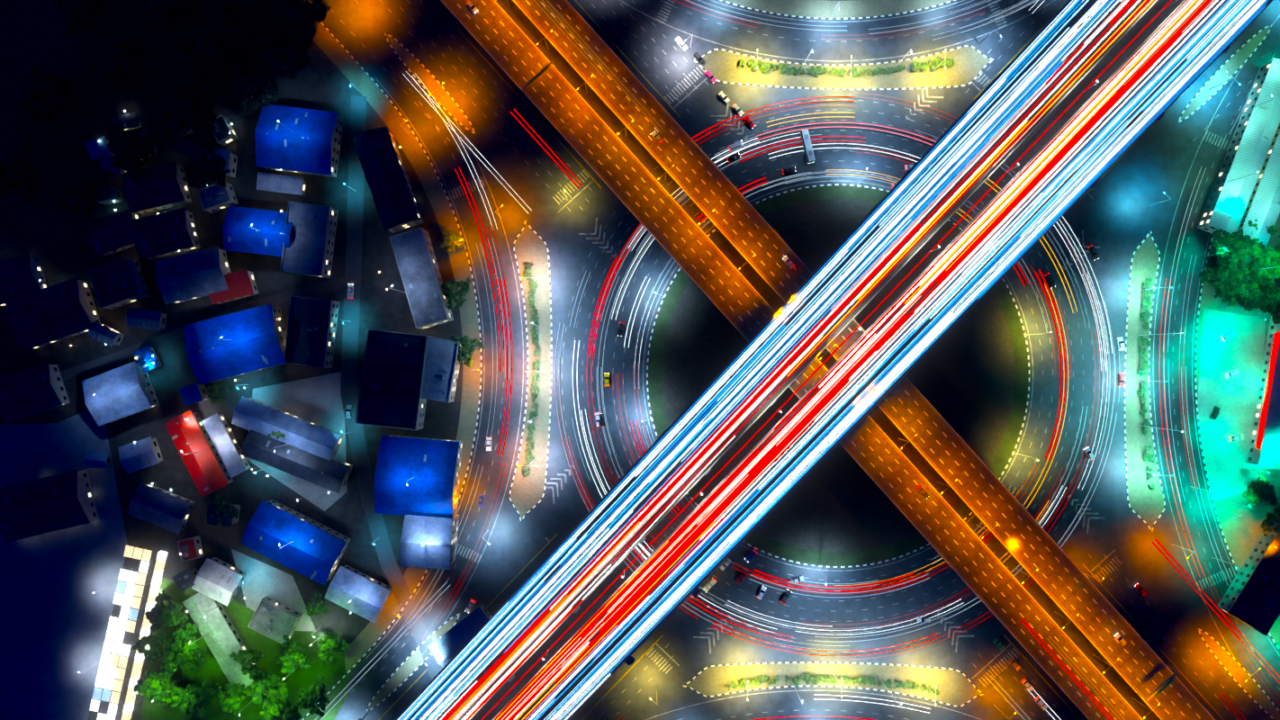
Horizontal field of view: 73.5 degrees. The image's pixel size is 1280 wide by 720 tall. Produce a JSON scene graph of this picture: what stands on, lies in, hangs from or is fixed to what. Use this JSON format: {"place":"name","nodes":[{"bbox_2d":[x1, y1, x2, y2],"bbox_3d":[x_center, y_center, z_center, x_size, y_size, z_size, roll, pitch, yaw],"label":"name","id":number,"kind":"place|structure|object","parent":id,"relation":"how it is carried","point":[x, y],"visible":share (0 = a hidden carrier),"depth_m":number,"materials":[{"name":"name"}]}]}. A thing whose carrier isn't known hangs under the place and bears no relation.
{"place":"outdoors","nodes":[
{"label":"outdoors","id":0,"kind":"place"},
{"bbox_2d":[0,469,98,542],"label":"building","id":1,"kind":"structure","parent":0,"point":[46,505],"depth_m":291.83,"materials":[{"name":"metal"}]},
{"bbox_2d":[5,277,100,351],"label":"building","id":2,"kind":"structure","parent":0,"point":[51,314],"depth_m":291.89,"materials":[{"name":"metal"}]},
{"bbox_2d":[0,410,127,719],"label":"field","id":3,"kind":"structure","parent":0,"point":[56,612],"depth_m":299.08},
{"bbox_2d":[83,450,112,468],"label":"building","id":4,"kind":"structure","parent":3,"relation":"on","point":[97,460],"depth_m":295.07,"materials":[{"name":"blue metal"}]},
{"bbox_2d":[88,258,150,308],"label":"building","id":5,"kind":"structure","parent":0,"point":[119,283],"depth_m":293.07,"materials":[{"name":"metal"}]},
{"bbox_2d":[122,161,191,213],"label":"building","id":6,"kind":"structure","parent":0,"point":[155,188],"depth_m":292.22,"materials":[{"name":"metal"}]},
{"bbox_2d":[128,482,194,534],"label":"building","id":7,"kind":"structure","parent":0,"point":[160,508],"depth_m":294.29,"materials":[{"name":"paint"}]},
{"bbox_2d":[131,207,200,259],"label":"building","id":8,"kind":"structure","parent":0,"point":[165,234],"depth_m":292.20,"materials":[{"name":"metal"}]},
{"bbox_2d":[0,0,480,719],"bbox_3d":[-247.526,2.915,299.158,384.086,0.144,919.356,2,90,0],"label":"land","id":9,"kind":"structure","parent":0,"point":[47,230],"depth_m":299.09,"materials":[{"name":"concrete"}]},
{"bbox_2d":[0,252,48,306],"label":"building","id":10,"kind":"structure","parent":9,"relation":"on","point":[22,274],"depth_m":293.27,"materials":[{"name":"metal"}]},
{"bbox_2d":[0,362,70,423],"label":"building","id":11,"kind":"structure","parent":9,"relation":"on","point":[33,391],"depth_m":293.12,"materials":[{"name":"metal"}]},
{"bbox_2d":[84,135,114,160],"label":"building","id":12,"kind":"structure","parent":9,"relation":"on","point":[96,149],"depth_m":295.75,"materials":[{"name":"blue metal"}]},
{"bbox_2d":[87,321,124,347],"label":"building","id":13,"kind":"structure","parent":9,"relation":"on","point":[106,335],"depth_m":293.99,"materials":[{"name":"paint"}]},
{"bbox_2d":[95,186,123,205],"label":"building","id":14,"kind":"structure","parent":9,"relation":"on","point":[108,195],"depth_m":294.12,"materials":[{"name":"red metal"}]},
{"bbox_2d":[84,208,139,256],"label":"building","id":15,"kind":"structure","parent":9,"relation":"on","point":[108,235],"depth_m":293.21,"materials":[{"name":"metal"}]},
{"bbox_2d":[81,361,159,425],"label":"building","id":16,"kind":"structure","parent":9,"relation":"on","point":[130,384],"depth_m":292.00,"materials":[{"name":"grey metal"}]},
{"bbox_2d":[112,111,142,130],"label":"building","id":17,"kind":"structure","parent":9,"relation":"on","point":[130,121],"depth_m":295.70,"materials":[{"name":"metal"}]},
{"bbox_2d":[90,545,167,719],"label":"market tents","id":18,"kind":"object","parent":9,"relation":"on","point":[145,631],"visible":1,"depth_m":296.60,"materials":[{"name":"white"}]},
{"bbox_2d":[106,124,166,175],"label":"tree","id":19,"kind":"object","parent":9,"relation":"on","point":[120,150],"visible":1,"depth_m":289.25,"materials":[{"name":"green plant"}]},
{"bbox_2d":[118,436,163,473],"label":"building","id":20,"kind":"structure","parent":9,"relation":"on","point":[141,454],"depth_m":294.45,"materials":[{"name":"white metal"}]},
{"bbox_2d":[126,307,166,330],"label":"building","id":21,"kind":"structure","parent":9,"relation":"on","point":[146,319],"depth_m":294.40,"materials":[{"name":"paint"}]},
{"bbox_2d":[133,345,162,373],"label":"building","id":22,"kind":"structure","parent":9,"relation":"on","point":[143,356],"depth_m":295.47,"materials":[{"name":"blue metal"}]},
{"bbox_2d":[171,567,198,592],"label":"building","id":23,"kind":"structure","parent":9,"relation":"on","point":[184,580],"depth_m":293.08,"materials":[{"name":"metal"}]},
{"bbox_2d":[174,136,200,159],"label":"building","id":24,"kind":"structure","parent":9,"relation":"on","point":[187,148],"depth_m":293.54,"materials":[{"name":"metal"}]},
{"bbox_2d":[177,535,204,562],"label":"building","id":25,"kind":"structure","parent":9,"relation":"on","point":[190,548],"depth_m":295.90,"materials":[{"name":"red metal"}]},
{"bbox_2d":[155,246,230,304],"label":"building","id":26,"kind":"structure","parent":9,"relation":"on","point":[192,275],"depth_m":291.98,"materials":[{"name":"paint"}]},
{"bbox_2d":[179,383,208,405],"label":"building","id":27,"kind":"structure","parent":9,"relation":"on","point":[192,393],"depth_m":293.43,"materials":[{"name":"blue metal"}]},
{"bbox_2d":[164,410,233,497],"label":"red building","id":28,"kind":"structure","parent":9,"relation":"on","point":[207,469],"depth_m":293.41,"materials":[{"name":"metal"}]},
{"bbox_2d":[189,141,231,188],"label":"tree","id":29,"kind":"object","parent":9,"relation":"on","point":[216,162],"visible":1,"depth_m":290.38,"materials":[{"name":"green plant"}]},
{"bbox_2d":[203,382,230,405],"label":"tree","id":30,"kind":"object","parent":9,"relation":"on","point":[214,388],"visible":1,"depth_m":293.81,"materials":[{"name":"green plant"}]},
{"bbox_2d":[196,181,238,212],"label":"building","id":31,"kind":"structure","parent":9,"relation":"on","point":[214,197],"depth_m":293.82,"materials":[{"name":"paint"}]},
{"bbox_2d":[199,148,237,177],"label":"building","id":32,"kind":"structure","parent":9,"relation":"on","point":[230,158],"depth_m":293.13,"materials":[{"name":"white metal"}]},
{"bbox_2d":[191,557,246,606],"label":"building","id":33,"kind":"structure","parent":9,"relation":"on","point":[218,580],"depth_m":293.36,"materials":[{"name":"white metal"}]},
{"bbox_2d":[207,114,238,145],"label":"building","id":34,"kind":"structure","parent":9,"relation":"on","point":[221,126],"depth_m":295.10,"materials":[{"name":"metal"}]},
{"bbox_2d":[206,503,240,527],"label":"building","id":35,"kind":"structure","parent":9,"relation":"on","point":[211,516],"depth_m":293.02,"materials":[{"name":"metal"}]},
{"bbox_2d":[201,413,250,477],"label":"building","id":36,"kind":"structure","parent":9,"relation":"on","point":[224,442],"depth_m":294.84,"materials":[{"name":"grey metal"}]},
{"bbox_2d":[208,269,258,304],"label":"building","id":37,"kind":"structure","parent":9,"relation":"on","point":[241,283],"depth_m":293.81,"materials":[{"name":"red metal"}]},
{"bbox_2d":[184,303,286,385],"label":"building","id":38,"kind":"structure","parent":9,"relation":"on","point":[256,336],"depth_m":289.56,"materials":[{"name":"blue metal"}]},
{"bbox_2d":[140,577,349,719],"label":"grass","id":39,"kind":"structure","parent":9,"relation":"on","point":[240,616],"depth_m":299.08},
{"bbox_2d":[130,630,167,662],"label":"tree","id":40,"kind":"object","parent":39,"relation":"on","point":[150,654],"visible":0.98,"depth_m":292.75,"materials":[{"name":"green plant"}]},
{"bbox_2d":[133,661,178,706],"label":"tree","id":41,"kind":"object","parent":39,"relation":"on","point":[157,688],"visible":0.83,"depth_m":290.92,"materials":[{"name":"green plant"}]},
{"bbox_2d":[144,588,188,632],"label":"tree","id":42,"kind":"object","parent":39,"relation":"on","point":[172,611],"visible":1,"depth_m":291.09,"materials":[{"name":"green plant"}]},
{"bbox_2d":[161,622,207,673],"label":"tree","id":43,"kind":"object","parent":39,"relation":"on","point":[191,654],"visible":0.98,"depth_m":290.06,"materials":[{"name":"green plant"}]},
{"bbox_2d":[171,681,215,719],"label":"tree","id":44,"kind":"object","parent":39,"relation":"on","point":[197,707],"visible":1,"depth_m":290.11,"materials":[{"name":"green plant"}]},
{"bbox_2d":[182,592,261,687],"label":"building","id":45,"kind":"structure","parent":39,"relation":"on","point":[222,639],"depth_m":294.33,"materials":[{"name":"paint"}]},
{"bbox_2d":[214,682,252,715],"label":"tree","id":46,"kind":"object","parent":39,"relation":"on","point":[228,702],"visible":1,"depth_m":291.82,"materials":[{"name":"green plant"}]},
{"bbox_2d":[229,649,265,675],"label":"tree","id":47,"kind":"object","parent":39,"relation":"on","point":[249,654],"visible":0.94,"depth_m":293.04,"materials":[{"name":"green plant"}]},
{"bbox_2d":[247,667,287,710],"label":"tree","id":48,"kind":"object","parent":39,"relation":"on","point":[261,682],"visible":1,"depth_m":291.04,"materials":[{"name":"green plant"}]},
{"bbox_2d":[259,691,302,719],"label":"tree","id":49,"kind":"object","parent":39,"relation":"on","point":[276,707],"visible":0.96,"depth_m":291.12,"materials":[{"name":"green plant"}]},
{"bbox_2d":[276,634,312,673],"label":"tree","id":50,"kind":"object","parent":39,"relation":"on","point":[295,657],"visible":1,"depth_m":292.18,"materials":[{"name":"green plant"}]},
{"bbox_2d":[294,674,329,717],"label":"tree","id":51,"kind":"object","parent":39,"relation":"on","point":[308,699],"visible":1,"depth_m":291.96,"materials":[{"name":"green plant"}]},
{"bbox_2d":[315,631,350,664],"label":"tree","id":52,"kind":"object","parent":39,"relation":"on","point":[329,645],"visible":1,"depth_m":292.93,"materials":[{"name":"green plant"}]},
{"bbox_2d":[228,62,279,114],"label":"tree","id":53,"kind":"object","parent":9,"relation":"on","point":[253,102],"visible":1,"depth_m":289.26,"materials":[{"name":"green plant"}]},
{"bbox_2d":[222,206,293,256],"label":"building","id":54,"kind":"structure","parent":9,"relation":"on","point":[271,237],"depth_m":290.80,"materials":[{"name":"blue metal"}]},
{"bbox_2d":[245,18,315,79],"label":"tree","id":55,"kind":"object","parent":9,"relation":"on","point":[271,46],"visible":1,"depth_m":288.37,"materials":[{"name":"green plant"}]},
{"bbox_2d":[241,499,351,585],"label":"building","id":56,"kind":"structure","parent":9,"relation":"on","point":[314,550],"depth_m":290.95,"materials":[{"name":"blue metal"}]},
{"bbox_2d":[254,104,342,177],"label":"building","id":57,"kind":"structure","parent":9,"relation":"on","point":[310,145],"depth_m":290.58,"materials":[{"name":"blue metal"}]},
{"bbox_2d":[283,295,339,368],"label":"building","id":58,"kind":"structure","parent":9,"relation":"on","point":[310,332],"depth_m":292.07,"materials":[{"name":"metal"}]},
{"bbox_2d":[305,589,329,616],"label":"tree","id":59,"kind":"object","parent":9,"relation":"on","point":[310,603],"visible":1,"depth_m":294.00,"materials":[{"name":"green plant"}]},
{"bbox_2d":[324,564,392,622],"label":"building","id":60,"kind":"structure","parent":9,"relation":"on","point":[347,584],"depth_m":293.22,"materials":[{"name":"grey metal"}]},
{"bbox_2d":[351,126,423,233],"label":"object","id":61,"kind":"object","parent":9,"relation":"on","point":[388,181],"visible":1,"depth_m":289.24,"materials":[{"name":"metal"}]},
{"bbox_2d":[374,435,462,518],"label":"building","id":62,"kind":"structure","parent":9,"relation":"on","point":[432,466],"depth_m":288.10,"materials":[{"name":"blue metal"}]},
{"bbox_2d":[388,227,453,329],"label":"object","id":63,"kind":"object","parent":9,"relation":"on","point":[418,267],"visible":0.94,"depth_m":290.07,"materials":[{"name":"paint"}]},
{"bbox_2d":[400,513,459,569],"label":"building","id":64,"kind":"structure","parent":9,"relation":"on","point":[438,536],"depth_m":286.86,"materials":[{"name":"grey metal"}]},
{"bbox_2d":[441,277,471,309],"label":"tree","id":65,"kind":"object","parent":9,"relation":"on","point":[451,293],"visible":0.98,"depth_m":291.93,"materials":[{"name":"green plant"}]},
{"bbox_2d":[450,334,486,367],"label":"tree","id":66,"kind":"object","parent":9,"relation":"on","point":[468,350],"visible":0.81,"depth_m":291.82,"materials":[{"name":"green plant"}]},
{"bbox_2d":[59,95,442,680],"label":"street","id":67,"kind":"structure","parent":0,"point":[326,400],"depth_m":299.08,"materials":[{"name":"asphalt"}]},
{"bbox_2d":[247,595,302,644],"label":"building","id":68,"kind":"structure","parent":67,"relation":"on","point":[270,618],"depth_m":295.07,"materials":[{"name":"paint"}]},
{"bbox_2d":[231,396,343,460],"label":"building","id":69,"kind":"structure","parent":67,"relation":"on","point":[298,432],"depth_m":292.34,"materials":[{"name":"grey metal"}]},
{"bbox_2d":[240,429,352,493],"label":"building","id":70,"kind":"structure","parent":67,"relation":"on","point":[333,474],"depth_m":292.28,"materials":[{"name":"metal"}]},
{"bbox_2d":[256,171,306,195],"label":"building","id":71,"kind":"structure","parent":0,"point":[281,184],"depth_m":294.81,"materials":[{"name":"white metal"}]},
{"bbox_2d":[279,201,338,278],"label":"building","id":72,"kind":"structure","parent":0,"point":[310,250],"depth_m":291.07,"materials":[{"name":"paint"}]},
{"bbox_2d":[356,328,430,430],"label":"building","id":73,"kind":"structure","parent":0,"point":[392,380],"depth_m":290.07,"materials":[{"name":"metal"}]},
{"bbox_2d":[420,336,463,402],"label":"building","id":74,"kind":"structure","parent":0,"point":[441,371],"depth_m":291.07,"materials":[{"name":"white metal"}]},
{"bbox_2d":[302,0,1279,719],"bbox_3d":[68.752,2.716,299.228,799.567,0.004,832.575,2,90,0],"label":"road asphalt","id":75,"kind":"structure","parent":0,"point":[1118,216],"depth_m":299.23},
{"bbox_2d":[279,0,331,23],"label":"tree","id":76,"kind":"object","parent":75,"relation":"on","point":[319,13],"visible":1,"depth_m":290.53,"materials":[{"name":"green plant"}]},
{"bbox_2d":[367,614,459,710],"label":"traffic island","id":77,"kind":"structure","parent":75,"relation":"on","point":[407,669],"depth_m":299.09,"materials":[{"name":"concrete"}]},
{"bbox_2d":[428,603,491,667],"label":"building","id":78,"kind":"structure","parent":77,"relation":"on","point":[446,647],"depth_m":292.05,"materials":[{"name":"blue metal"}]},
{"bbox_2d":[384,33,474,132],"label":"traffic island","id":79,"kind":"structure","parent":75,"relation":"on","point":[419,69],"depth_m":299.09,"materials":[{"name":"concrete"}]},
{"bbox_2d":[77,0,1279,719],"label":"street lamps","id":80,"kind":"object","parent":75,"relation":"on","point":[779,410],"visible":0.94,"depth_m":287.34,"materials":[{"name":"metal"}]},
{"bbox_2d":[358,59,1179,719],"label":"sign gantries","id":81,"kind":"object","parent":75,"relation":"on","point":[1161,688],"visible":0.96,"depth_m":283.25,"materials":[{"name":"metal"}]},
{"bbox_2d":[302,0,1279,719],"bbox_3d":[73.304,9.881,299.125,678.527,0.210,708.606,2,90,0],"label":"kerbs","id":82,"kind":"structure","parent":75,"relation":"on","point":[707,236],"depth_m":299.07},
{"bbox_2d":[315,0,1279,719],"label":"motion streaks","id":83,"kind":"object","parent":75,"relation":"on","point":[820,589],"visible":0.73,"depth_m":298.63,"materials":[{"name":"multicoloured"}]},
{"bbox_2d":[330,0,1279,719],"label":"road markings","id":84,"kind":"object","parent":75,"relation":"on","point":[1097,578],"visible":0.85,"depth_m":299.22,"materials":[{"name":"white paint"}]},
{"bbox_2d":[440,0,1215,719],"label":"highway deck","id":85,"kind":"structure","parent":75,"relation":"on","point":[748,311],"depth_m":290.25,"materials":[{"name":"concrete"}]},
{"bbox_2d":[395,0,1273,719],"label":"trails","id":86,"kind":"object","parent":75,"relation":"on","point":[680,491],"depth_m":281.75,"materials":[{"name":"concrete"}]},
{"bbox_2d":[397,0,1268,719],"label":"light trails","id":87,"kind":"object","parent":86,"relation":"on","point":[877,326],"visible":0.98,"depth_m":280.97,"materials":[{"name":"multicoloured"}]},
{"bbox_2d":[510,46,1163,705],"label":"medians","id":88,"kind":"object","parent":75,"relation":"on","point":[1146,504],"visible":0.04,"depth_m":299.09,"materials":[{"name":"grey plant"}]},
{"bbox_2d":[522,263,540,477],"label":"median shrubs","id":89,"kind":"object","parent":88,"relation":"on","point":[528,457],"visible":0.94,"depth_m":297.18,"materials":[{"name":"green plant"}]},
{"bbox_2d":[725,672,939,694],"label":"median shrubs","id":90,"kind":"object","parent":88,"relation":"on","point":[870,679],"visible":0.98,"depth_m":297.23,"materials":[{"name":"green plant"}]},
{"bbox_2d":[739,56,953,77],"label":"median shrubs","id":91,"kind":"object","parent":88,"relation":"on","point":[813,70],"visible":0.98,"depth_m":297.37,"materials":[{"name":"green plant"}]},
{"bbox_2d":[1135,277,1154,489],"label":"median shrubs","id":92,"kind":"object","parent":88,"relation":"on","point":[1146,313],"visible":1,"depth_m":297.31,"materials":[{"name":"green plant"}]},
{"bbox_2d":[648,185,1028,566],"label":"island","id":93,"kind":"object","parent":75,"relation":"on","point":[969,378],"visible":0.4,"depth_m":299.04,"materials":[{"name":"soil"}]},
{"bbox_2d":[1178,25,1270,121],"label":"traffic island","id":94,"kind":"structure","parent":75,"relation":"on","point":[1234,63],"depth_m":299.09,"materials":[{"name":"concrete"}]},
{"bbox_2d":[1199,630,1279,719],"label":"traffic island","id":95,"kind":"structure","parent":75,"relation":"on","point":[1251,688],"depth_m":299.09,"materials":[{"name":"concrete"}]},
{"bbox_2d":[723,0,952,18],"bbox_3d":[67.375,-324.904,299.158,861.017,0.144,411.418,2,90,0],"label":"land","id":96,"kind":"structure","parent":0,"point":[848,8],"depth_m":299.09,"materials":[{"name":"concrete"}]},
{"bbox_2d":[1196,212,1279,649],"bbox_3d":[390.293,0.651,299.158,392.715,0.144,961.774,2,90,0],"label":"land","id":97,"kind":"structure","parent":0,"point":[1242,530],"depth_m":299.09,"materials":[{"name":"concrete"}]},
{"bbox_2d":[1198,264,1237,297],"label":"tree","id":98,"kind":"object","parent":97,"relation":"on","point":[1226,278],"visible":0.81,"depth_m":292.14,"materials":[{"name":"green plant"}]},
{"bbox_2d":[1196,308,1265,502],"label":"forecourt","id":99,"kind":"structure","parent":97,"relation":"on","point":[1225,458],"depth_m":299.08,"materials":[{"name":"grey concrete"}]},
{"bbox_2d":[1242,470,1278,508],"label":"tree","id":100,"kind":"object","parent":99,"relation":"on","point":[1268,495],"visible":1,"depth_m":291.84,"materials":[{"name":"green plant"}]},
{"bbox_2d":[1212,228,1262,274],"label":"tree","id":101,"kind":"object","parent":97,"relation":"on","point":[1238,256],"visible":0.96,"depth_m":289.93,"materials":[{"name":"green plant"}]},
{"bbox_2d":[1197,57,1279,236],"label":"building","id":102,"kind":"structure","parent":97,"relation":"on","point":[1251,141],"depth_m":291.64,"materials":[{"name":"paint"}]},
{"bbox_2d":[1219,267,1263,311],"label":"tree","id":103,"kind":"object","parent":97,"relation":"on","point":[1253,293],"visible":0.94,"depth_m":290.76,"materials":[{"name":"green plant"}]},
{"bbox_2d":[1216,531,1279,636],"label":"building","id":104,"kind":"structure","parent":97,"relation":"on","point":[1250,598],"depth_m":291.52,"materials":[{"name":"metal"}]},
{"bbox_2d":[1236,122,1279,248],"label":"building","id":105,"kind":"structure","parent":97,"relation":"on","point":[1262,208],"depth_m":291.50,"materials":[{"name":"paint"}]},
{"bbox_2d":[1243,238,1279,293],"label":"tree","id":106,"kind":"object","parent":97,"relation":"on","point":[1263,277],"visible":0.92,"depth_m":289.00,"materials":[{"name":"green plant"}]},
{"bbox_2d":[1245,315,1279,469],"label":"shop","id":107,"kind":"structure","parent":97,"relation":"on","point":[1266,455],"depth_m":292.86,"materials":[{"name":"white metal"}]},
{"bbox_2d":[1255,333,1279,448],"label":"shop sign","id":108,"kind":"object","parent":107,"relation":"attached to","point":[1267,389],"visible":1,"depth_m":292.91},
{"bbox_2d":[1252,286,1279,324],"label":"tree","id":109,"kind":"object","parent":97,"relation":"on","point":[1269,304],"visible":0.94,"depth_m":290.09,"materials":[{"name":"green plant"}]},
{"bbox_2d":[1260,502,1279,534],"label":"tree","id":110,"kind":"object","parent":97,"relation":"on","point":[1266,524],"visible":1,"depth_m":293.02,"materials":[{"name":"green plant"}]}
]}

